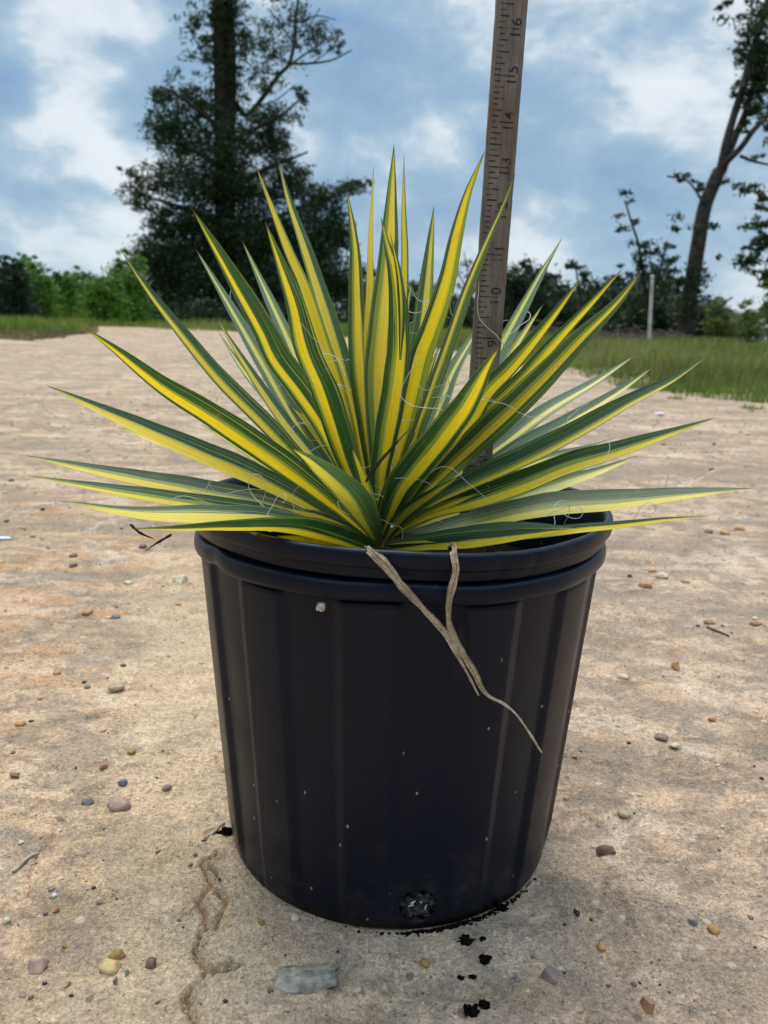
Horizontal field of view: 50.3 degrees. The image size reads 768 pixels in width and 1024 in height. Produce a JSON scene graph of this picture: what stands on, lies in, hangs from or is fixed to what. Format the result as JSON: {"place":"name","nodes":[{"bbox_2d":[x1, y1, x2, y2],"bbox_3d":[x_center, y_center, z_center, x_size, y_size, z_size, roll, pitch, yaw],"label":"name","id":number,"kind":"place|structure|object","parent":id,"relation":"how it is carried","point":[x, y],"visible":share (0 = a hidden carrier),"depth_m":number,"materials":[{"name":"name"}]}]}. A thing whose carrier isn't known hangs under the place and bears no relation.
{"place":"outdoors","nodes":[
{"label":"outdoors","id":0,"kind":"place"},
{"bbox_2d":[0,312,410,337],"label":"verge grass","id":1,"kind":"structure","parent":0,"point":[43,323],"depth_m":24.60,"materials":[{"name":"plant"}]},
{"bbox_2d":[0,325,767,1023],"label":"ground","id":2,"kind":"structure","parent":0,"point":[90,729],"depth_m":0.68,"materials":[{"name":"concrete"}]},
{"bbox_2d":[0,536,11,539],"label":"litter scrap","id":3,"kind":"object","parent":2,"relation":"on","point":[3,538],"visible":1,"depth_m":1.33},
{"bbox_2d":[3,916,10,923],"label":"pebble","id":4,"kind":"object","parent":2,"relation":"on","point":[6,920],"visible":1,"depth_m":0.49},
{"bbox_2d":[10,772,19,777],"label":"pebble","id":5,"kind":"object","parent":2,"relation":"on","point":[14,774],"visible":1,"depth_m":0.64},
{"bbox_2d":[15,721,25,725],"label":"pebble","id":6,"kind":"object","parent":2,"relation":"on","point":[20,723],"visible":1,"depth_m":0.73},
{"bbox_2d":[19,991,25,996],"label":"pebble","id":7,"kind":"object","parent":2,"relation":"on","point":[22,994],"visible":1,"depth_m":0.44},
{"bbox_2d":[0,254,47,317],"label":"shrub","id":8,"kind":"object","parent":2,"relation":"on","point":[16,290],"visible":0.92,"depth_m":27.38,"materials":[{"name":"green plant"}]},
{"bbox_2d":[4,252,43,272],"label":"shrub","id":9,"kind":"object","parent":2,"relation":"on","point":[25,259],"visible":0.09,"depth_m":31.15,"materials":[{"name":"green plant"}]},
{"bbox_2d":[12,852,38,872],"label":"twig","id":10,"kind":"object","parent":2,"relation":"on","point":[20,864],"visible":1,"depth_m":0.55,"materials":[{"name":"wood"}]},
{"bbox_2d":[28,958,49,973],"bbox_3d":[-0.195,0.256,0.459,0.012,0.008,0.009,2,13,0],"label":"stone","id":11,"kind":"object","parent":2,"relation":"on","point":[37,966],"visible":1,"depth_m":0.46,"materials":[{"name":"stone"}]},
{"bbox_2d":[15,254,73,319],"bbox_3d":[-12.645,-7.849,29.618,2.159,2.925,2.214,9,14,28],"label":"shrub","id":12,"kind":"object","parent":2,"relation":"on","point":[47,287],"visible":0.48,"depth_m":29.43,"materials":[{"name":"green plant"}]},
{"bbox_2d":[0,324,98,340],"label":"dry grass patch","id":13,"kind":"object","parent":2,"relation":"on","point":[9,334],"visible":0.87,"depth_m":15.19,"materials":[{"name":"plant"}]},
{"bbox_2d":[52,907,59,912],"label":"pebble","id":14,"kind":"object","parent":2,"relation":"on","point":[55,909],"visible":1,"depth_m":0.51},
{"bbox_2d":[53,669,60,674],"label":"pebble","id":15,"kind":"object","parent":2,"relation":"on","point":[57,672],"visible":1,"depth_m":0.84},
{"bbox_2d":[47,270,83,318],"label":"shrub","id":16,"kind":"object","parent":2,"relation":"on","point":[65,286],"visible":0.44,"depth_m":31.43,"materials":[{"name":"green plant"}]},
{"bbox_2d":[61,980,70,987],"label":"pebble","id":17,"kind":"object","parent":2,"relation":"on","point":[66,983],"visible":1,"depth_m":0.45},
{"bbox_2d":[69,563,77,567],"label":"pebble","id":18,"kind":"object","parent":2,"relation":"on","point":[73,565],"visible":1,"depth_m":1.20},
{"bbox_2d":[69,553,77,557],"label":"pebble","id":19,"kind":"object","parent":2,"relation":"on","point":[72,555],"visible":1,"depth_m":1.25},
{"bbox_2d":[67,265,97,316],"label":"shrub","id":20,"kind":"object","parent":2,"relation":"on","point":[80,277],"visible":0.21,"depth_m":33.16,"materials":[{"name":"green plant"}]},
{"bbox_2d":[81,608,92,614],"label":"pebble","id":21,"kind":"object","parent":2,"relation":"on","point":[88,611],"visible":1,"depth_m":1.00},
{"bbox_2d":[81,798,93,805],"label":"pebble","id":22,"kind":"object","parent":2,"relation":"on","point":[87,801],"visible":1,"depth_m":0.61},
{"bbox_2d":[71,275,135,326],"bbox_3d":[-9.514,-7.055,27.849,2.246,1.990,2.084,2,13,0],"label":"shrub","id":23,"kind":"object","parent":2,"relation":"on","point":[107,293],"visible":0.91,"depth_m":27.49,"materials":[{"name":"green plant"}]},
{"bbox_2d":[100,762,107,768],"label":"pebble","id":24,"kind":"object","parent":2,"relation":"on","point":[103,765],"visible":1,"depth_m":0.66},
{"bbox_2d":[99,958,120,974],"bbox_3d":[-0.154,0.256,0.459,0.012,0.009,0.011,2,13,0],"label":"stone","id":25,"kind":"object","parent":2,"relation":"on","point":[108,966],"visible":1,"depth_m":0.46,"materials":[{"name":"stone"}]},
{"bbox_2d":[110,614,119,618],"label":"pebble","id":26,"kind":"object","parent":2,"relation":"on","point":[115,616],"visible":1,"depth_m":1.00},
{"bbox_2d":[108,682,124,691],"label":"stone","id":27,"kind":"object","parent":2,"relation":"on","point":[116,686],"visible":1,"depth_m":0.80,"materials":[{"name":"stone"}]},
{"bbox_2d":[109,949,125,959],"bbox_3d":[-0.152,0.253,0.468,0.009,0.006,0.007,2,13,0],"label":"stone","id":28,"kind":"object","parent":2,"relation":"on","point":[116,954],"visible":1,"depth_m":0.47,"materials":[{"name":"stone"}]},
{"bbox_2d":[107,796,131,811],"bbox_3d":[-0.199,0.220,0.613,0.016,0.011,0.017,-7,16,-35],"label":"stone","id":29,"kind":"object","parent":2,"relation":"on","point":[118,804],"visible":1,"depth_m":0.61,"materials":[{"name":"stone"}]},
{"bbox_2d":[118,778,127,786],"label":"pebble","id":30,"kind":"object","parent":2,"relation":"on","point":[123,782],"visible":1,"depth_m":0.64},
{"bbox_2d":[123,580,132,584],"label":"pebble","id":31,"kind":"object","parent":2,"relation":"on","point":[127,582],"visible":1,"depth_m":1.14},
{"bbox_2d":[99,246,161,323],"bbox_3d":[-9.305,-7.926,29.455,2.567,3.205,2.608,2,13,0],"label":"shrub","id":32,"kind":"object","parent":2,"relation":"on","point":[136,293],"visible":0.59,"depth_m":29.28,"materials":[{"name":"green plant"}]},
{"bbox_2d":[127,748,135,754],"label":"pebble","id":33,"kind":"object","parent":2,"relation":"on","point":[131,751],"visible":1,"depth_m":0.69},
{"bbox_2d":[145,957,155,968],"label":"pebble","id":34,"kind":"object","parent":2,"relation":"on","point":[151,962],"visible":1,"depth_m":0.46,"materials":[{"name":"stone"}]},
{"bbox_2d":[136,293,173,317],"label":"bush","id":35,"kind":"object","parent":2,"relation":"on","point":[151,302],"visible":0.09,"depth_m":33.20,"materials":[{"name":"green plant"}]},
{"bbox_2d":[162,784,171,790],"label":"pebble","id":36,"kind":"object","parent":2,"relation":"on","point":[167,787],"visible":1,"depth_m":0.64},
{"bbox_2d":[173,574,187,583],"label":"stone","id":37,"kind":"object","parent":2,"relation":"on","point":[181,579],"visible":1,"depth_m":1.14,"materials":[{"name":"stone"}]},
{"bbox_2d":[152,293,225,322],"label":"bush","id":38,"kind":"object","parent":2,"relation":"on","point":[190,310],"visible":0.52,"depth_m":33.15,"materials":[{"name":"green plant"}]},
{"bbox_2d":[208,822,224,836],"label":"twig","id":39,"kind":"object","parent":2,"relation":"on","point":[215,830],"visible":1,"depth_m":0.58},
{"bbox_2d":[216,826,232,835],"bbox_3d":[-0.113,0.229,0.583,0.013,0.008,0.009,2,13,0],"label":"soil crumb","id":40,"kind":"object","parent":2,"relation":"on","point":[227,831],"visible":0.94,"depth_m":0.58,"materials":[{"name":"soil"}]},
{"bbox_2d":[197,293,287,323],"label":"bush","id":41,"kind":"object","parent":2,"relation":"on","point":[223,313],"visible":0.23,"depth_m":32.83,"materials":[{"name":"green plant"}]},
{"bbox_2d":[112,0,375,317],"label":"ivy clad tree","id":42,"kind":"object","parent":2,"relation":"on","point":[173,261],"visible":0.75,"depth_m":37.39,"materials":[{"name":"green plant"}]},
{"bbox_2d":[258,919,264,925],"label":"pebble","id":43,"kind":"object","parent":2,"relation":"on","point":[261,922],"visible":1,"depth_m":0.49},
{"bbox_2d":[291,913,299,921],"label":"pebble","id":44,"kind":"object","parent":2,"relation":"on","point":[295,917],"visible":1,"depth_m":0.50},
{"bbox_2d":[273,961,338,994],"bbox_3d":[-0.043,0.258,0.453,0.037,0.007,0.020,0,13,-10],"label":"flat stone","id":45,"kind":"object","parent":2,"relation":"on","point":[308,979],"visible":1,"depth_m":0.45,"materials":[{"name":"stone"}]},
{"bbox_2d":[270,301,345,322],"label":"bush","id":46,"kind":"object","parent":2,"relation":"on","point":[286,313],"visible":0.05,"depth_m":33.19,"materials":[{"name":"green plant"}]},
{"bbox_2d":[336,295,413,324],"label":"bush","id":47,"kind":"object","parent":2,"relation":"on","point":[342,318],"visible":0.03,"depth_m":35.33,"materials":[{"name":"green plant"}]},
{"bbox_2d":[0,389,767,1023],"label":"pale grit","id":48,"kind":"object","parent":2,"relation":"on","point":[568,767],"visible":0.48,"depth_m":0.67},
{"bbox_2d":[0,390,767,1023],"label":"dark grit","id":49,"kind":"object","parent":2,"relation":"on","point":[570,736],"visible":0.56,"depth_m":0.65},
{"bbox_2d":[194,477,612,928],"bbox_3d":[0.007,0.109,0.577,0.277,0.246,0.277,2,13,0],"label":"nursery pot","id":50,"kind":"object","parent":2,"relation":"on","point":[386,766],"visible":0.82,"depth_m":0.47,"materials":[{"name":"black plastic"}]},
{"bbox_2d":[316,602,325,611],"bbox_3d":[-0.033,0.050,0.429,0.005,0.005,0.003,2,13,0],"label":"snail","id":51,"kind":"object","parent":50,"relation":"attached to","point":[320,606],"visible":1,"depth_m":0.43},
{"bbox_2d":[281,537,525,551],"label":"potting soil","id":52,"kind":"structure","parent":50,"relation":"in","point":[498,547],"depth_m":0.61,"materials":[{"name":"soil"}]},
{"bbox_2d":[25,146,750,752],"bbox_3d":[0.024,-0.064,0.519,0.463,0.333,0.295,2,13,0],"label":"yucca plant","id":53,"kind":"object","parent":52,"relation":"on","point":[369,436],"visible":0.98,"depth_m":0.51,"materials":[{"name":"green plant"}]},
{"bbox_2d":[457,0,527,552],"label":"wooden ruler","id":54,"kind":"object","parent":52,"relation":"on","point":[509,33],"visible":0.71,"depth_m":0.50,"materials":[{"name":"brown wood"}]},
{"bbox_2d":[420,957,429,967],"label":"pebble","id":55,"kind":"object","parent":2,"relation":"on","point":[425,962],"visible":1,"depth_m":0.47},
{"bbox_2d":[408,274,456,328],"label":"bush","id":56,"kind":"object","parent":2,"relation":"on","point":[414,287],"visible":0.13,"depth_m":36.88,"materials":[{"name":"green plant"}]},
{"bbox_2d":[344,878,536,936],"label":"spilled soil","id":57,"kind":"structure","parent":2,"relation":"on","point":[456,925],"depth_m":0.50,"materials":[{"name":"soil"}]},
{"bbox_2d":[444,295,474,329],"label":"bush","id":58,"kind":"object","parent":2,"relation":"on","point":[471,302],"visible":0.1,"depth_m":39.05,"materials":[{"name":"green plant"}]},
{"bbox_2d":[457,975,464,980],"bbox_3d":[0.043,0.261,0.458,0.005,0.003,0.004,2,13,0],"label":"soil crumb","id":59,"kind":"object","parent":2,"relation":"on","point":[459,977],"visible":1,"depth_m":0.46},
{"bbox_2d":[450,284,473,317],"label":"bush","id":60,"kind":"object","parent":2,"relation":"on","point":[455,301],"visible":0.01,"depth_m":42.64,"materials":[{"name":"green plant"}]},
{"bbox_2d":[455,252,475,309],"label":"sapling","id":61,"kind":"object","parent":2,"relation":"on","point":[467,271],"visible":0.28,"depth_m":40.98,"materials":[{"name":"green plant"}]},
{"bbox_2d":[456,934,475,945],"bbox_3d":[0.049,0.255,0.486,0.010,0.006,0.009,-10,18,-43],"label":"soil crumb","id":62,"kind":"object","parent":2,"relation":"on","point":[466,940],"visible":1,"depth_m":0.48,"materials":[{"name":"soil"}]},
{"bbox_2d":[463,1003,479,1017],"bbox_3d":[0.047,0.266,0.435,0.010,0.007,0.009,2,13,0],"label":"soil crumb","id":63,"kind":"object","parent":2,"relation":"on","point":[471,1011],"visible":1,"depth_m":0.43,"materials":[{"name":"soil"}]},
{"bbox_2d":[175,292,767,339],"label":"distant wood","id":64,"kind":"object","parent":2,"relation":"on","point":[766,331],"depth_m":76.44,"materials":[{"name":"green plant"}]},
{"bbox_2d":[467,974,476,979],"bbox_3d":[0.050,0.261,0.459,0.006,0.003,0.004,2,13,0],"label":"soil crumb","id":65,"kind":"object","parent":2,"relation":"on","point":[472,976],"visible":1,"depth_m":0.46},
{"bbox_2d":[478,999,490,1008],"bbox_3d":[0.054,0.266,0.441,0.009,0.005,0.006,2,13,0],"label":"soil crumb","id":66,"kind":"object","parent":2,"relation":"on","point":[483,1004],"visible":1,"depth_m":0.44,"materials":[{"name":"soil"}]},
{"bbox_2d":[478,953,491,964],"bbox_3d":[0.058,0.258,0.469,0.008,0.006,0.007,2,13,0],"label":"soil crumb","id":67,"kind":"object","parent":2,"relation":"on","point":[484,959],"visible":1,"depth_m":0.47,"materials":[{"name":"soil"}]},
{"bbox_2d":[461,298,535,330],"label":"bush","id":68,"kind":"object","parent":2,"relation":"on","point":[506,317],"visible":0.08,"depth_m":37.25,"materials":[{"name":"green plant"}]},
{"bbox_2d":[495,903,508,911],"bbox_3d":[0.074,0.249,0.515,0.009,0.006,0.009,2,13,0],"label":"soil crumb","id":69,"kind":"object","parent":2,"relation":"on","point":[502,907],"visible":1,"depth_m":0.51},
{"bbox_2d":[514,973,520,981],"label":"pebble","id":70,"kind":"object","parent":2,"relation":"on","point":[517,978],"visible":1,"depth_m":0.46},
{"bbox_2d":[504,254,564,331],"bbox_3d":[5.949,-9.371,35.541,3.907,3.452,2.950,2,13,0],"label":"bush","id":71,"kind":"object","parent":2,"relation":"on","point":[518,284],"visible":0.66,"depth_m":34.97,"materials":[{"name":"green plant"}]},
{"bbox_2d":[524,263,571,319],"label":"bush","id":72,"kind":"object","parent":2,"relation":"on","point":[554,276],"visible":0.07,"depth_m":42.56,"materials":[{"name":"green plant"}]},
{"bbox_2d":[540,967,559,983],"bbox_3d":[0.094,0.260,0.459,0.009,0.006,0.010,14,18,43],"label":"stone","id":73,"kind":"object","parent":2,"relation":"on","point":[550,975],"visible":1,"depth_m":0.46,"materials":[{"name":"stone"}]},
{"bbox_2d":[505,283,614,334],"bbox_3d":[7.832,-8.960,37.247,5.424,3.046,4.742,2,13,0],"label":"bush","id":74,"kind":"object","parent":2,"relation":"on","point":[566,314],"visible":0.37,"depth_m":36.60,"materials":[{"name":"green plant"}]},
{"bbox_2d":[573,909,579,915],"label":"pebble","id":75,"kind":"object","parent":2,"relation":"on","point":[577,912],"visible":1,"depth_m":0.51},
{"bbox_2d":[548,279,609,329],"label":"bush","id":76,"kind":"object","parent":2,"relation":"on","point":[576,291],"visible":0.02,"depth_m":42.09,"materials":[{"name":"green plant"}]},
{"bbox_2d":[564,258,612,324],"bbox_3d":[8.325,-8.733,33.576,2.158,3.123,1.305,2,13,0],"label":"sapling","id":77,"kind":"object","parent":2,"relation":"on","point":[583,274],"visible":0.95,"depth_m":33.35,"materials":[{"name":"green plant"}]},
{"bbox_2d":[596,942,605,951],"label":"pebble","id":78,"kind":"object","parent":2,"relation":"on","point":[600,946],"visible":1,"depth_m":0.48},
{"bbox_2d":[596,844,615,854],"bbox_3d":[0.156,0.238,0.575,0.014,0.008,0.008,2,13,0],"label":"stone","id":79,"kind":"object","parent":2,"relation":"on","point":[604,849],"visible":1,"depth_m":0.57,"materials":[{"name":"stone"}]},
{"bbox_2d":[524,316,691,341],"bbox_3d":[6.877,-5.338,24.927,5.339,1.076,2.633,2,13,0],"label":"brush pile","id":80,"kind":"object","parent":2,"relation":"on","point":[613,336],"visible":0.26,"depth_m":24.50,"materials":[{"name":"plant"}]},
{"bbox_2d":[573,275,644,332],"bbox_3d":[10.729,-9.501,39.304,5.170,3.994,5.268,2,13,0],"label":"bush","id":81,"kind":"object","parent":2,"relation":"on","point":[600,306],"visible":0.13,"depth_m":38.96,"materials":[{"name":"green plant"}]},
{"bbox_2d":[618,673,627,678],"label":"pebble","id":82,"kind":"object","parent":2,"relation":"on","point":[623,676],"visible":1,"depth_m":0.86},
{"bbox_2d":[617,809,630,817],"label":"pebble","id":83,"kind":"object","parent":2,"relation":"on","point":[621,813],"visible":1,"depth_m":0.62,"materials":[{"name":"stone"}]},
{"bbox_2d":[596,274,659,329],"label":"bush","id":84,"kind":"object","parent":2,"relation":"on","point":[608,279],"visible":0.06,"depth_m":42.92,"materials":[{"name":"green plant"}]},
{"bbox_2d":[638,580,652,587],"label":"stone","id":85,"kind":"object","parent":2,"relation":"on","point":[645,584],"visible":1,"depth_m":1.17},
{"bbox_2d":[610,188,681,332],"bbox_3d":[10.572,-9.971,33.069,2.776,5.904,2.175,-6,15,-30],"label":"sapling","id":86,"kind":"object","parent":2,"relation":"on","point":[667,264],"visible":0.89,"depth_m":32.85,"materials":[{"name":"green plant"}]},
{"bbox_2d":[602,287,695,334],"bbox_3d":[11.670,-8.477,35.855,3.168,2.823,3.615,-10,18,-43],"label":"bush","id":87,"kind":"object","parent":2,"relation":"on","point":[636,314],"visible":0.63,"depth_m":35.39,"materials":[{"name":"green plant"}]},
{"bbox_2d":[640,995,657,1014],"bbox_3d":[0.144,0.266,0.443,0.010,0.009,0.008,2,13,0],"label":"stone","id":88,"kind":"object","parent":2,"relation":"on","point":[647,1004],"visible":1,"depth_m":0.44,"materials":[{"name":"stone"}]},
{"bbox_2d":[647,275,653,338],"bbox_3d":[7.126,-5.341,21.851,0.186,1.921,0.104,2,13,0],"label":"survey post","id":89,"kind":"object","parent":2,"relation":"on","point":[650,306],"visible":0.85,"depth_m":21.79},
{"bbox_2d":[633,264,682,302],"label":"bush","id":90,"kind":"object","parent":2,"relation":"on","point":[666,291],"visible":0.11,"depth_m":42.63,"materials":[{"name":"green plant"}]},
{"bbox_2d":[654,733,668,741],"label":"pebble","id":91,"kind":"object","parent":2,"relation":"on","point":[661,737],"visible":1,"depth_m":0.73,"materials":[{"name":"stone"}]},
{"bbox_2d":[655,572,667,578],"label":"pebble","id":92,"kind":"object","parent":2,"relation":"on","point":[663,575],"visible":1,"depth_m":1.22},
{"bbox_2d":[668,743,680,748],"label":"stone","id":93,"kind":"object","parent":2,"relation":"on","point":[676,745],"visible":1,"depth_m":0.72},
{"bbox_2d":[671,661,679,670],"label":"pebble","id":94,"kind":"object","parent":2,"relation":"on","point":[675,665],"visible":1,"depth_m":0.89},
{"bbox_2d":[652,288,709,333],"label":"bush","id":95,"kind":"object","parent":2,"relation":"on","point":[679,296],"visible":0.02,"depth_m":38.56,"materials":[{"name":"green plant"}]},
{"bbox_2d":[666,394,697,400],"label":"weed tuft","id":96,"kind":"object","parent":2,"relation":"on","point":[675,397],"visible":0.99,"depth_m":4.48,"materials":[{"name":"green plant"}]},
{"bbox_2d":[688,919,697,926],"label":"pebble","id":97,"kind":"object","parent":2,"relation":"on","point":[693,922],"visible":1,"depth_m":0.50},
{"bbox_2d":[670,299,736,339],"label":"bush","id":98,"kind":"object","parent":2,"relation":"on","point":[699,330],"visible":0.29,"depth_m":35.21,"materials":[{"name":"green plant"}]},
{"bbox_2d":[704,619,714,624],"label":"pebble","id":99,"kind":"object","parent":2,"relation":"on","point":[709,621],"visible":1,"depth_m":1.03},
{"bbox_2d":[707,924,719,934],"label":"pebble","id":100,"kind":"object","parent":2,"relation":"on","point":[713,929],"visible":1,"depth_m":0.50,"materials":[{"name":"stone"}]},
{"bbox_2d":[664,0,767,337],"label":"leaning tree","id":101,"kind":"object","parent":2,"relation":"on","point":[687,314],"visible":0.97,"depth_m":28.33,"materials":[{"name":"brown plant"}]},
{"bbox_2d":[697,294,735,319],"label":"bush","id":102,"kind":"object","parent":2,"relation":"on","point":[702,297],"visible":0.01,"depth_m":42.98,"materials":[{"name":"green plant"}]},
{"bbox_2d":[706,626,728,635],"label":"twig","id":103,"kind":"object","parent":2,"relation":"on","point":[715,630],"visible":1,"depth_m":1.01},
{"bbox_2d":[702,296,743,342],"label":"bush","id":104,"kind":"object","parent":2,"relation":"on","point":[721,324],"visible":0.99,"depth_m":19.86,"materials":[{"name":"green plant"}]},
{"bbox_2d":[720,530,729,534],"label":"pebble","id":105,"kind":"object","parent":2,"relation":"on","point":[724,532],"visible":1,"depth_m":1.51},
{"bbox_2d":[735,526,744,530],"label":"pebble","id":106,"kind":"object","parent":2,"relation":"on","point":[741,528],"visible":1,"depth_m":1.53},
{"bbox_2d":[729,79,767,324],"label":"edge tree","id":107,"kind":"object","parent":2,"relation":"on","point":[751,260],"visible":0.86,"depth_m":25.27,"materials":[{"name":"green plant"}]},
{"bbox_2d":[730,298,767,343],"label":"bush","id":108,"kind":"object","parent":2,"relation":"on","point":[752,328],"visible":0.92,"depth_m":21.25,"materials":[{"name":"green plant"}]},
{"bbox_2d":[739,402,765,409],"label":"weed tuft","id":109,"kind":"object","parent":2,"relation":"on","point":[753,407],"visible":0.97,"depth_m":4.15,"materials":[{"name":"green plant"}]},
{"bbox_2d":[749,620,761,625],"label":"pebble","id":110,"kind":"object","parent":2,"relation":"on","point":[755,623],"visible":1,"depth_m":1.03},
{"bbox_2d":[750,278,767,337],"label":"bush","id":111,"kind":"object","parent":2,"relation":"on","point":[764,309],"visible":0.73,"depth_m":22.72,"materials":[{"name":"green plant"}]},
{"bbox_2d":[0,0,767,338],"label":"sky","id":112,"kind":"structure","parent":0,"point":[616,94],"materials":[{"name":"blue"}]},
{"bbox_2d":[410,326,767,402],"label":"meadow grass","id":113,"kind":"structure","parent":0,"point":[679,387],"depth_m":7.37,"materials":[{"name":"plant"}]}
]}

